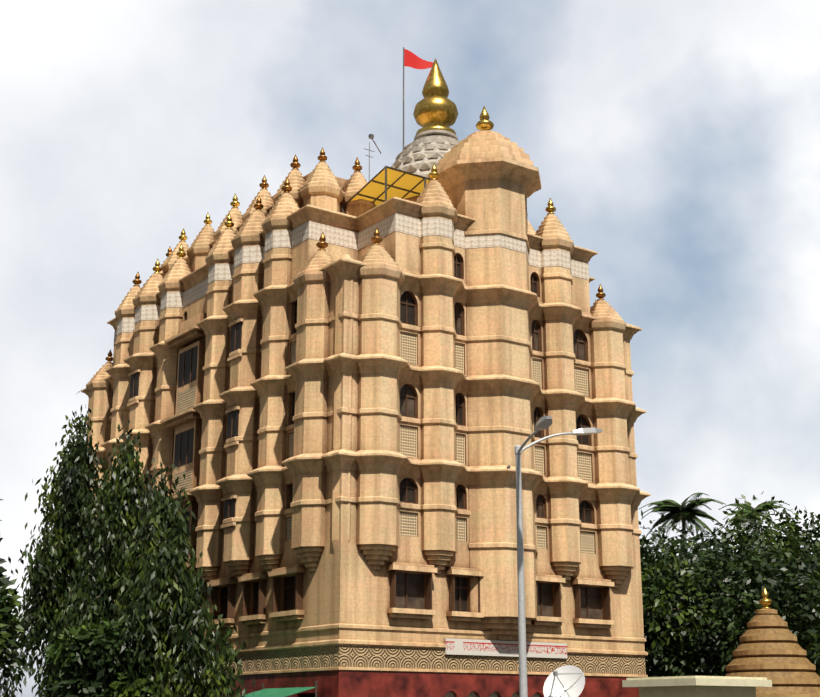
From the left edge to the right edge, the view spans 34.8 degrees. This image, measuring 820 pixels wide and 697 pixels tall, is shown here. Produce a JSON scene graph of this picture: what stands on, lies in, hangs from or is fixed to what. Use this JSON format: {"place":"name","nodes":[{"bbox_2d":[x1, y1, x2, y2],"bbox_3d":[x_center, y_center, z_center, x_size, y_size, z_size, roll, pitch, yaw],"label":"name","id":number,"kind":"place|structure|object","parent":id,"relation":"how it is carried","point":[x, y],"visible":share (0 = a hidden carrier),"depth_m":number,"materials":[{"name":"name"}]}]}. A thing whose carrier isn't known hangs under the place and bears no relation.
{"place":"outdoors","nodes":[
{"label":"outdoors","id":0,"kind":"place"},
{"bbox_2d":[81,130,650,696],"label":"temple","id":1,"kind":"structure","parent":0,"point":[333,434],"depth_m":52.17,"materials":[{"name":"stone"}]},
{"bbox_2d":[105,106,605,362],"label":"roof finials","id":2,"kind":"object","parent":1,"relation":"on","point":[485,123],"visible":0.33,"depth_m":57.05,"materials":[{"name":"gold metal"}]},
{"bbox_2d":[342,166,430,212],"bbox_3d":[-0.308,-5.776,56.132,4.113,2.270,3.363,11,-19,-34],"label":"roof canopy","id":3,"kind":"object","parent":1,"relation":"attached to","point":[385,183],"visible":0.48,"depth_m":55.46,"materials":[{"name":"yellow"}]},
{"bbox_2d":[364,47,432,180],"bbox_3d":[-0.578,-8.947,59.954,3.840,10.450,1.303,11,-19,-34],"label":"flag pole","id":4,"kind":"object","parent":1,"relation":"on","point":[411,59],"visible":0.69,"depth_m":61.17,"materials":[{"name":"red"}]},
{"bbox_2d":[391,130,459,177],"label":"dome","id":5,"kind":"structure","parent":1,"relation":"on","point":[422,153],"depth_m":57.66,"materials":[{"name":"white stone"}]},
{"bbox_2d":[413,59,457,135],"bbox_3d":[1.180,-11.479,60.224,2.052,4.070,2.052,11,-19,-34],"label":"golden finial","id":6,"kind":"object","parent":5,"relation":"on","point":[435,108],"visible":0.85,"depth_m":59.44,"materials":[{"name":"gold metal"}]},
{"bbox_2d":[445,638,566,658],"bbox_3d":[3.752,11.501,50.178,6.000,0.580,0.080,11,-19,-34],"label":"name board","id":7,"kind":"object","parent":1,"relation":"attached to","point":[497,648],"visible":0.79,"depth_m":49.95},
{"bbox_2d":[0,0,819,696],"label":"sky","id":8,"kind":"structure","parent":0,"point":[676,143],"materials":[{"name":"white"}]},
{"bbox_2d":[639,493,725,550],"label":"palm fronds","id":9,"kind":"object","parent":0,"point":[672,510],"depth_m":96.66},
{"bbox_2d":[718,501,792,539],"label":"grove palm","id":10,"kind":"object","parent":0,"point":[759,508],"depth_m":120.41,"materials":[{"name":"green plant"}]},
{"label":"ground","id":11,"kind":"structure","parent":0,"visible":0},
{"bbox_2d":[0,499,12,585],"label":"street tree leaves","id":12,"kind":"object","parent":11,"relation":"on","point":[4,581],"visible":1,"depth_m":36.69,"materials":[{"name":"green plant"}]},
{"bbox_2d":[0,575,32,686],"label":"street tree leaves","id":13,"kind":"object","parent":11,"relation":"on","point":[9,624],"visible":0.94,"depth_m":44.11,"materials":[{"name":"green plant"}]},
{"bbox_2d":[0,556,32,696],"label":"tree leaves","id":14,"kind":"object","parent":11,"relation":"on","point":[5,682],"visible":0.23,"depth_m":53.59,"materials":[{"name":"green plant"}]},
{"bbox_2d":[30,441,93,634],"bbox_3d":[-13.564,10.196,52.469,3.164,13.361,3.311,11,-19,-34],"label":"tree","id":15,"kind":"object","parent":11,"relation":"on","point":[70,564],"visible":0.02,"depth_m":52.87,"materials":[{"name":"brown plant"}]},
{"bbox_2d":[8,390,110,696],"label":"mast tree leaves","id":16,"kind":"object","parent":15,"relation":"attached to","point":[72,482],"visible":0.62,"depth_m":52.38,"materials":[{"name":"green plant"}]},
{"bbox_2d":[54,486,138,638],"bbox_3d":[-11.001,10.288,50.367,4.023,12.052,4.638,11,-19,-34],"label":"tree","id":17,"kind":"object","parent":11,"relation":"on","point":[105,594],"visible":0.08,"depth_m":49.99,"materials":[{"name":"brown plant"}]},
{"bbox_2d":[56,411,157,696],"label":"mast tree leaves","id":18,"kind":"object","parent":17,"relation":"attached to","point":[123,491],"visible":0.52,"depth_m":50.17,"materials":[{"name":"green plant"}]},
{"bbox_2d":[45,608,174,696],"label":"street tree leaves","id":19,"kind":"object","parent":11,"relation":"on","point":[75,669],"depth_m":41.97,"materials":[{"name":"green plant"}]},
{"bbox_2d":[102,497,254,696],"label":"mast tree leaves","id":20,"kind":"object","parent":11,"relation":"on","point":[165,597],"visible":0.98,"depth_m":42.48,"materials":[{"name":"green plant"}]},
{"bbox_2d":[131,565,226,696],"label":"tree","id":21,"kind":"object","parent":11,"relation":"on","point":[191,634],"visible":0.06,"depth_m":42.83,"materials":[{"name":"brown plant"}]},
{"bbox_2d":[243,681,317,696],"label":"street shelters","id":22,"kind":"object","parent":11,"relation":"on","point":[275,692],"visible":0.97,"depth_m":47.44,"materials":[{"name":"green fabric"}]},
{"bbox_2d":[514,416,601,696],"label":"street lamp","id":23,"kind":"object","parent":11,"relation":"on","point":[544,422],"visible":1,"depth_m":34.03,"materials":[{"name":"metal"}]},
{"bbox_2d":[543,665,584,696],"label":"satellite dish","id":24,"kind":"object","parent":11,"relation":"on","point":[566,681],"visible":1,"depth_m":32.04,"materials":[{"name":"white metal"}]},
{"bbox_2d":[639,520,674,579],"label":"grove tree leaves","id":25,"kind":"object","parent":11,"relation":"on","point":[652,547],"depth_m":73.36,"materials":[{"name":"green plant"}]},
{"bbox_2d":[642,523,730,573],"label":"grove tree leaves","id":26,"kind":"object","parent":11,"relation":"on","point":[663,533],"visible":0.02,"depth_m":80.88,"materials":[{"name":"green plant"}]},
{"bbox_2d":[641,555,741,676],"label":"grove tree leaves","id":27,"kind":"object","parent":11,"relation":"on","point":[657,664],"depth_m":60.08,"materials":[{"name":"green plant"}]},
{"bbox_2d":[622,676,771,696],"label":"guard booth","id":28,"kind":"object","parent":11,"relation":"on","point":[698,686],"visible":1,"depth_m":33.84,"materials":[{"name":"paint"}]},
{"bbox_2d":[656,524,753,570],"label":"grove tree leaves","id":29,"kind":"object","parent":11,"relation":"on","point":[715,530],"visible":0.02,"depth_m":90.17,"materials":[{"name":"green plant"}]},
{"bbox_2d":[639,509,819,675],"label":"grove tree leaves","id":30,"kind":"object","parent":11,"relation":"on","point":[683,570],"depth_m":60.87,"materials":[{"name":"green plant"}]},
{"bbox_2d":[691,491,819,663],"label":"grove tree leaves","id":31,"kind":"object","parent":11,"relation":"on","point":[793,534],"depth_m":68.36,"materials":[{"name":"green plant"}]},
{"bbox_2d":[692,512,819,605],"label":"grove tree leaves","id":32,"kind":"object","parent":11,"relation":"on","point":[783,529],"depth_m":78.22,"materials":[{"name":"green plant"}]},
{"bbox_2d":[725,609,819,696],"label":"dome","id":33,"kind":"structure","parent":11,"relation":"on","point":[769,647],"depth_m":51.38,"materials":[{"name":"stone"}]},
{"bbox_2d":[759,586,771,608],"bbox_3d":[14.451,10.145,53.267,0.532,0.931,0.546,11,-19,-34],"label":"golden finial","id":34,"kind":"object","parent":33,"relation":"on","point":[765,601],"visible":0.94,"depth_m":53.10,"materials":[{"name":"gold metal"}]},
{"bbox_2d":[739,535,819,676],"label":"grove tree leaves","id":35,"kind":"object","parent":11,"relation":"on","point":[806,606],"depth_m":56.71,"materials":[{"name":"green plant"}]},
{"bbox_3d":[-9.060,10.304,46.618,3.360,9.984,4.470,11,-19,-34],"label":"mast tree trunk","id":36,"kind":"object","parent":11,"relation":"on","visible":0},
{"bbox_2d":[102,450,228,688],"bbox_3d":[-8.854,9.095,47.063,4.194,11.215,5.902,11,-19,-34],"label":"tree","id":37,"kind":"object","parent":36,"relation":"on","point":[163,511],"visible":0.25,"depth_m":47.28,"materials":[{"name":"green plant"}]}
]}

